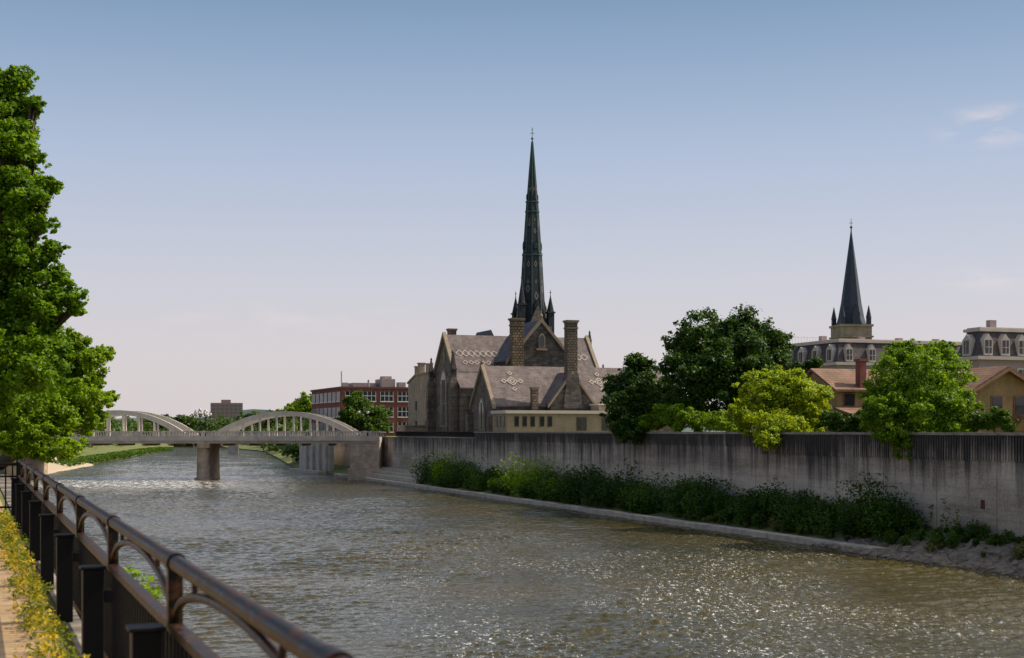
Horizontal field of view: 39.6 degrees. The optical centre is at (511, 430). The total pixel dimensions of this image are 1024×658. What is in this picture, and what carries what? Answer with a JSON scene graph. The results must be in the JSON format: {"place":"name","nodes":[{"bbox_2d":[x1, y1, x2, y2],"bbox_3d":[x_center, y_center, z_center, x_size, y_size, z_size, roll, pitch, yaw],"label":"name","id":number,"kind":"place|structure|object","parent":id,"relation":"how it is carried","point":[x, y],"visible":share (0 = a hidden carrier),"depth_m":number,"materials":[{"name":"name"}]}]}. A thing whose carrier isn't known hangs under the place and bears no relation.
{"place":"outdoors","nodes":[
{"label":"outdoors","id":0,"kind":"place"},
{"bbox_2d":[0,459,22,511],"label":"iron gate fence","id":1,"kind":"object","parent":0,"point":[17,464],"visible":0.39,"depth_m":27.45,"materials":[{"name":"black metal"}]},
{"bbox_2d":[398,425,425,436],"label":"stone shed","id":2,"kind":"structure","parent":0,"point":[412,427],"depth_m":232.66,"materials":[{"name":"grey stone"}]},
{"bbox_2d":[408,364,434,424],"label":"walls","id":3,"kind":"structure","parent":0,"point":[417,388],"depth_m":244.78,"materials":[{"name":"stone"}]},
{"bbox_2d":[407,363,433,410],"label":"trim","id":4,"kind":"structure","parent":3,"relation":"attached to","point":[412,377],"depth_m":244.79,"materials":[{"name":"stone"}]},
{"bbox_2d":[415,400,425,424],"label":"windows","id":5,"kind":"structure","parent":3,"relation":"attached to","point":[416,409],"depth_m":245.21,"materials":[{"name":"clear glass"}]},
{"bbox_2d":[117,409,755,431],"bbox_3d":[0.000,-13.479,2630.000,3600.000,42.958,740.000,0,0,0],"label":"hills","id":6,"kind":"structure","parent":0,"point":[260,411],"depth_m":2309.79,"materials":[{"name":"plant"}]},
{"bbox_2d":[0,436,988,657],"bbox_3d":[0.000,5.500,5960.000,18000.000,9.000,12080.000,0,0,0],"label":"ground","id":7,"kind":"structure","parent":0,"point":[340,469],"depth_m":136.66,"materials":[{"name":"grey concrete"}]},
{"bbox_2d":[0,500,59,657],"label":"walkway","id":8,"kind":"structure","parent":7,"relation":"on","point":[11,638],"depth_m":11.62,"materials":[{"name":"beige concrete"}]},
{"bbox_2d":[0,508,79,657],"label":"weeds","id":9,"kind":"object","parent":8,"relation":"on","point":[10,540],"visible":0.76,"depth_m":13.37,"materials":[{"name":"green plant"}]},
{"bbox_2d":[0,511,90,657],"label":"yellow wildflowers","id":10,"kind":"object","parent":8,"relation":"on","point":[37,618],"visible":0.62,"depth_m":12.65,"materials":[{"name":"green plant"}]},
{"bbox_2d":[10,459,353,657],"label":"iron railing","id":11,"kind":"object","parent":8,"relation":"on","point":[121,611],"visible":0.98,"depth_m":8.63,"materials":[{"name":"black metal"}]},
{"bbox_2d":[0,470,80,657],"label":"quay wall","id":12,"kind":"structure","parent":7,"relation":"on","point":[74,626],"depth_m":14.14,"materials":[{"name":"concrete"}]},
{"bbox_2d":[0,64,88,418],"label":"maple tree","id":13,"kind":"object","parent":7,"relation":"on","point":[27,300],"visible":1,"depth_m":43.75,"materials":[{"name":"green plant"}]},
{"bbox_2d":[0,321,120,469],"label":"locust tree","id":14,"kind":"object","parent":7,"relation":"on","point":[33,434],"visible":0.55,"depth_m":55.24,"materials":[{"name":"green plant"}]},
{"bbox_2d":[48,457,92,472],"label":"gravel shore","id":15,"kind":"structure","parent":7,"relation":"on","point":[53,467],"depth_m":294.44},
{"bbox_2d":[50,447,173,466],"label":"waterside grass","id":16,"kind":"structure","parent":7,"relation":"on","point":[107,456],"depth_m":382.45,"materials":[{"name":"green plant"}]},
{"bbox_2d":[122,563,164,602],"bbox_3d":[-3.594,1.927,13.238,0.886,1.144,5.245,0,0,-17],"label":"bush","id":17,"kind":"object","parent":7,"relation":"on","point":[152,591],"visible":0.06,"depth_m":14.97,"materials":[{"name":"green plant"}]},
{"bbox_2d":[4,410,385,479],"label":"bowstring arch bridge","id":18,"kind":"structure","parent":7,"relation":"on","point":[366,455],"depth_m":232.10,"materials":[{"name":"concrete"}]},
{"bbox_2d":[194,408,205,435],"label":"street lamp","id":19,"kind":"object","parent":18,"relation":"on","point":[200,412],"visible":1,"depth_m":233.07,"materials":[{"name":"white glass"}]},
{"bbox_2d":[201,410,211,435],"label":"street lamp","id":20,"kind":"object","parent":18,"relation":"on","point":[210,413],"visible":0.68,"depth_m":242.50,"materials":[{"name":"white glass"}]},
{"bbox_2d":[366,410,368,435],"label":"street lamp","id":21,"kind":"object","parent":18,"relation":"on","point":[367,412],"visible":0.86,"depth_m":242.54,"materials":[{"name":"black metal"}]},
{"bbox_2d":[85,409,311,461],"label":"distant trees","id":22,"kind":"object","parent":7,"relation":"on","point":[192,422],"visible":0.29,"depth_m":606.17,"materials":[{"name":"green plant"}]},
{"bbox_2d":[210,400,242,421],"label":"apartment block","id":23,"kind":"structure","parent":7,"relation":"on","point":[227,408],"depth_m":1103.06,"materials":[{"name":"brown brick"}]},
{"bbox_2d":[212,405,240,420],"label":"windows","id":24,"kind":"structure","parent":23,"relation":"in","point":[212,405],"depth_m":1102.76,"materials":[{"name":"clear glass"}]},
{"bbox_2d":[207,433,269,452],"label":"distant bridge","id":25,"kind":"structure","parent":7,"relation":"on","point":[233,448],"depth_m":506.00,"materials":[{"name":"concrete"}]},
{"bbox_2d":[275,391,311,430],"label":"street tree","id":26,"kind":"object","parent":7,"relation":"on","point":[303,403],"visible":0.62,"depth_m":328.61,"materials":[{"name":"green plant"}]},
{"bbox_2d":[288,443,333,473],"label":"buttressed quay wall","id":27,"kind":"structure","parent":7,"relation":"on","point":[316,458],"depth_m":268.66,"materials":[{"name":"concrete"}]},
{"bbox_2d":[312,388,407,435],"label":"walls","id":28,"kind":"structure","parent":7,"relation":"on","point":[395,420],"depth_m":293.99,"materials":[{"name":"red brick"}]},
{"bbox_2d":[310,386,407,403],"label":"cornice","id":29,"kind":"structure","parent":28,"relation":"on","point":[340,387],"depth_m":293.06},
{"bbox_2d":[341,371,405,386],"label":"rooftop units","id":30,"kind":"object","parent":29,"relation":"on","point":[385,381],"visible":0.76,"depth_m":297.71},
{"bbox_2d":[312,391,407,431],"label":"windows","id":31,"kind":"structure","parent":28,"relation":"attached to","point":[402,396],"depth_m":294.60,"materials":[{"name":"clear glass"}]},
{"bbox_2d":[312,391,407,432],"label":"window frames","id":32,"kind":"structure","parent":31,"relation":"attached to","point":[336,408],"depth_m":293.48,"materials":[{"name":"white paint"}]},
{"bbox_2d":[333,389,392,433],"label":"street tree","id":33,"kind":"object","parent":7,"relation":"on","point":[378,418],"visible":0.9,"depth_m":260.00,"materials":[{"name":"green plant"}]},
{"bbox_2d":[371,467,425,483],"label":"stepped quay","id":34,"kind":"structure","parent":7,"relation":"on","point":[396,474],"depth_m":218.92,"materials":[{"name":"concrete"}]},
{"bbox_2d":[405,450,476,484],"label":"riverbank shrubs","id":35,"kind":"object","parent":7,"relation":"on","point":[426,468],"visible":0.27,"depth_m":201.72,"materials":[{"name":"green plant"}]},
{"bbox_2d":[428,446,560,498],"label":"riverbank shrubs","id":36,"kind":"object","parent":7,"relation":"on","point":[524,474],"visible":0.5,"depth_m":163.71,"materials":[{"name":"green plant"}]},
{"bbox_2d":[422,455,661,513],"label":"riverbank shrubs","id":37,"kind":"object","parent":7,"relation":"on","point":[585,486],"visible":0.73,"depth_m":147.66,"materials":[{"name":"green plant"}]},
{"bbox_2d":[491,404,612,433],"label":"flat roof annex","id":38,"kind":"object","parent":7,"relation":"on","point":[592,420],"visible":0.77,"depth_m":185.16,"materials":[{"name":"beige stone"}]},
{"bbox_2d":[495,416,608,430],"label":"window frames","id":39,"kind":"structure","parent":38,"relation":"in","point":[495,416],"depth_m":184.74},
{"bbox_2d":[495,417,609,429],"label":"windows","id":40,"kind":"structure","parent":38,"relation":"in","point":[581,422],"depth_m":184.83,"materials":[{"name":"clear glass"}]},
{"bbox_2d":[334,473,886,548],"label":"river kerb","id":41,"kind":"structure","parent":7,"relation":"on","point":[753,532],"depth_m":125.90,"materials":[{"name":"concrete"}]},
{"bbox_2d":[536,468,697,519],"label":"riverbank shrubs","id":42,"kind":"object","parent":7,"relation":"on","point":[641,489],"visible":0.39,"depth_m":131.45,"materials":[{"name":"green plant"}]},
{"bbox_2d":[598,352,678,444],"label":"shade tree","id":43,"kind":"object","parent":7,"relation":"on","point":[634,389],"visible":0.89,"depth_m":141.11,"materials":[{"name":"green plant"}]},
{"bbox_2d":[638,403,740,431],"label":"garden hedge","id":44,"kind":"object","parent":7,"relation":"on","point":[677,417],"visible":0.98,"depth_m":131.91,"materials":[{"name":"green plant"}]},
{"bbox_2d":[664,472,726,513],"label":"riverbank shrubs","id":45,"kind":"object","parent":7,"relation":"on","point":[699,483],"visible":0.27,"depth_m":122.70,"materials":[{"name":"green plant"}]},
{"bbox_2d":[447,462,961,538],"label":"riverbank stems","id":46,"kind":"object","parent":7,"relation":"on","point":[873,526],"visible":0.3,"depth_m":107.66,"materials":[{"name":"green plant"}]},
{"bbox_2d":[419,480,1023,559],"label":"riverbank grass","id":47,"kind":"structure","parent":7,"relation":"on","point":[1018,551],"depth_m":103.84,"materials":[{"name":"green plant"}]},
{"bbox_2d":[654,302,796,431],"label":"maple tree","id":48,"kind":"object","parent":7,"relation":"on","point":[713,358],"visible":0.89,"depth_m":136.44,"materials":[{"name":"green plant"}]},
{"bbox_2d":[475,433,1023,537],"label":"river retaining wall","id":49,"kind":"structure","parent":7,"relation":"on","point":[965,487],"depth_m":107.06,"materials":[{"name":"concrete"}]},
{"bbox_2d":[334,437,474,469],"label":"wall face","id":50,"kind":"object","parent":49,"relation":"attached to","point":[397,451],"visible":0.36,"depth_m":218.08},
{"bbox_2d":[397,432,1023,437],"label":"coping","id":51,"kind":"object","parent":49,"relation":"on","point":[914,433],"visible":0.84,"depth_m":107.86,"materials":[{"name":"concrete"}]},
{"bbox_2d":[395,431,474,436],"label":"quay fence","id":52,"kind":"object","parent":51,"relation":"on","point":[439,433],"visible":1,"depth_m":207.39,"materials":[{"name":"black metal"}]},
{"bbox_2d":[477,433,1023,461],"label":"ribs","id":53,"kind":"object","parent":49,"relation":"attached to","point":[801,444],"visible":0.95,"depth_m":106.12,"materials":[{"name":"concrete"}]},
{"bbox_2d":[591,472,984,508],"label":"drain hatches","id":54,"kind":"object","parent":49,"relation":"attached to","point":[982,504],"visible":0.48,"depth_m":89.05,"materials":[{"name":"brown metal"}]},
{"bbox_2d":[724,488,782,520],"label":"riverbank shrubs","id":55,"kind":"object","parent":7,"relation":"on","point":[741,498],"visible":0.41,"depth_m":111.88,"materials":[{"name":"green plant"}]},
{"bbox_2d":[619,473,928,539],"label":"riverbank shrubs","id":56,"kind":"object","parent":7,"relation":"on","point":[792,515],"visible":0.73,"depth_m":111.60,"materials":[{"name":"green plant"}]},
{"bbox_2d":[723,364,833,450],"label":"willow shrub tree","id":57,"kind":"object","parent":7,"relation":"on","point":[765,408],"visible":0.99,"depth_m":115.61,"materials":[{"name":"green plant"}]},
{"bbox_2d":[790,356,830,372],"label":"shade tree","id":58,"kind":"object","parent":7,"relation":"on","point":[813,362],"visible":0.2,"depth_m":133.20,"materials":[{"name":"green plant"}]},
{"bbox_2d":[801,500,848,532],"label":"riverbank shrubs","id":59,"kind":"object","parent":7,"relation":"on","point":[825,505],"visible":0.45,"depth_m":102.94,"materials":[{"name":"green plant"}]},
{"bbox_2d":[808,373,876,434],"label":"walls","id":60,"kind":"structure","parent":7,"relation":"on","point":[836,400],"depth_m":124.72,"materials":[{"name":"yellow brick"}]},
{"bbox_2d":[806,368,890,414],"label":"roof","id":61,"kind":"structure","parent":60,"relation":"on","point":[840,380],"depth_m":125.62,"materials":[{"name":"brown"}]},
{"bbox_2d":[843,393,855,431],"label":"woodwork","id":62,"kind":"object","parent":60,"relation":"attached to","point":[844,405],"visible":0.17,"depth_m":124.24,"materials":[{"name":"brown wood"}]},
{"bbox_2d":[845,394,854,404],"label":"windows","id":63,"kind":"structure","parent":60,"relation":"attached to","point":[849,399],"depth_m":124.35,"materials":[{"name":"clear glass"}]},
{"bbox_2d":[854,359,867,394],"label":"chimney","id":64,"kind":"object","parent":60,"relation":"on","point":[860,370],"visible":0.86,"depth_m":124.77,"materials":[{"name":"red brick"}]},
{"bbox_2d":[685,499,1023,548],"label":"riverbank shrubs","id":65,"kind":"object","parent":7,"relation":"on","point":[921,534],"visible":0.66,"depth_m":93.13,"materials":[{"name":"green plant"}]},
{"bbox_2d":[814,410,899,431],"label":"garden hedge","id":66,"kind":"object","parent":7,"relation":"on","point":[834,421],"visible":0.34,"depth_m":111.55,"materials":[{"name":"green plant"}]},
{"bbox_2d":[823,471,921,540],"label":"riverbank shrubs","id":67,"kind":"object","parent":7,"relation":"on","point":[881,512],"visible":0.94,"depth_m":96.69,"materials":[{"name":"green plant"}]},
{"bbox_2d":[811,532,1023,576],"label":"riverbank rocks","id":68,"kind":"object","parent":7,"relation":"on","point":[966,554],"visible":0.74,"depth_m":85.95,"materials":[{"name":"grey stone"}]},
{"bbox_2d":[856,338,984,460],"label":"ash tree","id":69,"kind":"object","parent":7,"relation":"on","point":[918,375],"visible":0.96,"depth_m":98.11,"materials":[{"name":"green plant"}]},
{"bbox_2d":[931,524,1015,545],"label":"riverbank shrubs","id":70,"kind":"object","parent":7,"relation":"on","point":[965,535],"visible":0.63,"depth_m":87.81,"materials":[{"name":"green plant"}]},
{"bbox_2d":[965,405,1018,432],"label":"garden shrub","id":71,"kind":"object","parent":7,"relation":"on","point":[1001,418],"visible":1,"depth_m":96.35,"materials":[{"name":"green plant"}]},
{"bbox_2d":[0,0,1023,418],"label":"sky","id":72,"kind":"structure","parent":0,"point":[261,202],"materials":[{"name":"blue"}]},
{"bbox_2d":[426,127,603,430],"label":"stone church","id":73,"kind":"structure","parent":0,"point":[532,339],"depth_m":221.89,"materials":[{"name":"stone"}]},
{"bbox_2d":[440,335,543,424],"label":"windows","id":74,"kind":"structure","parent":73,"relation":"in","point":[443,377],"depth_m":221.38,"materials":[{"name":"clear glass"}]},
{"bbox_2d":[30,446,1023,657],"bbox_3d":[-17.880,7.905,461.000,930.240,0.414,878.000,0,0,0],"label":"river water","id":75,"kind":"structure","parent":0,"point":[362,569],"depth_m":76.73,"materials":[{"name":"grey liquid"}]},
{"bbox_2d":[466,320,674,431],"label":"stone church hall","id":76,"kind":"structure","parent":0,"point":[570,385],"depth_m":192.94,"materials":[{"name":"stone"}]},
{"bbox_2d":[479,399,483,427],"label":"windows","id":77,"kind":"structure","parent":76,"relation":"in","point":[481,407],"depth_m":193.94,"materials":[{"name":"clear glass"}]},
{"bbox_2d":[829,226,873,338],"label":"church steeple","id":78,"kind":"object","parent":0,"point":[851,323],"depth_m":260.46,"materials":[{"name":"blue stone"}]},
{"bbox_2d":[849,365,884,368],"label":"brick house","id":79,"kind":"structure","parent":0,"point":[868,367],"depth_m":140.84,"materials":[{"name":"brick"}]},
{"bbox_2d":[819,336,939,368],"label":"walls","id":80,"kind":"structure","parent":0,"point":[834,366],"depth_m":197.26,"materials":[{"name":"beige stone"}]},
{"bbox_2d":[786,339,961,397],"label":"white trim","id":81,"kind":"structure","parent":80,"relation":"attached to","point":[818,350],"depth_m":197.28,"materials":[{"name":"white paint"}]},
{"bbox_2d":[792,337,827,343],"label":"roof railing","id":82,"kind":"object","parent":81,"relation":"on","point":[803,337],"visible":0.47,"depth_m":209.15,"materials":[{"name":"grey metal"}]},
{"bbox_2d":[787,349,874,363],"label":"windows","id":83,"kind":"structure","parent":81,"relation":"attached to","point":[800,355],"depth_m":196.72,"materials":[{"name":"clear glass"}]},
{"bbox_2d":[783,342,960,364],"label":"mansard roof","id":84,"kind":"structure","parent":81,"relation":"on","point":[859,350],"depth_m":197.67,"materials":[{"name":"stone"}]},
{"bbox_2d":[927,372,1023,435],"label":"walls","id":85,"kind":"structure","parent":0,"point":[1008,386],"depth_m":113.57,"materials":[{"name":"beige paint"}]},
{"bbox_2d":[953,366,1023,390],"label":"roof","id":86,"kind":"structure","parent":85,"relation":"on","point":[986,374],"depth_m":113.31,"materials":[{"name":"brown"}]},
{"bbox_2d":[992,397,1023,413],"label":"windows","id":87,"kind":"structure","parent":85,"relation":"attached to","point":[1019,404],"depth_m":113.83,"materials":[{"name":"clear glass"}]},
{"bbox_2d":[958,320,1023,370],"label":"walls","id":88,"kind":"structure","parent":0,"point":[1014,364],"depth_m":163.28,"materials":[{"name":"beige stone"}]},
{"bbox_2d":[959,327,1023,374],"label":"white trim","id":89,"kind":"structure","parent":88,"relation":"attached to","point":[970,338],"depth_m":163.32,"materials":[{"name":"white paint"}]},
{"bbox_2d":[956,331,1023,356],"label":"mansard roof","id":90,"kind":"structure","parent":89,"relation":"on","point":[977,348],"depth_m":163.59,"materials":[{"name":"stone"}]},
{"bbox_2d":[964,340,1023,375],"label":"windows","id":91,"kind":"structure","parent":89,"relation":"attached to","point":[966,346],"depth_m":163.22,"materials":[{"name":"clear glass"}]},
{"bbox_2d":[972,368,1023,418],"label":"trim","id":92,"kind":"structure","parent":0,"point":[1000,375],"depth_m":113.03,"materials":[{"name":"brown wood"}]}
]}

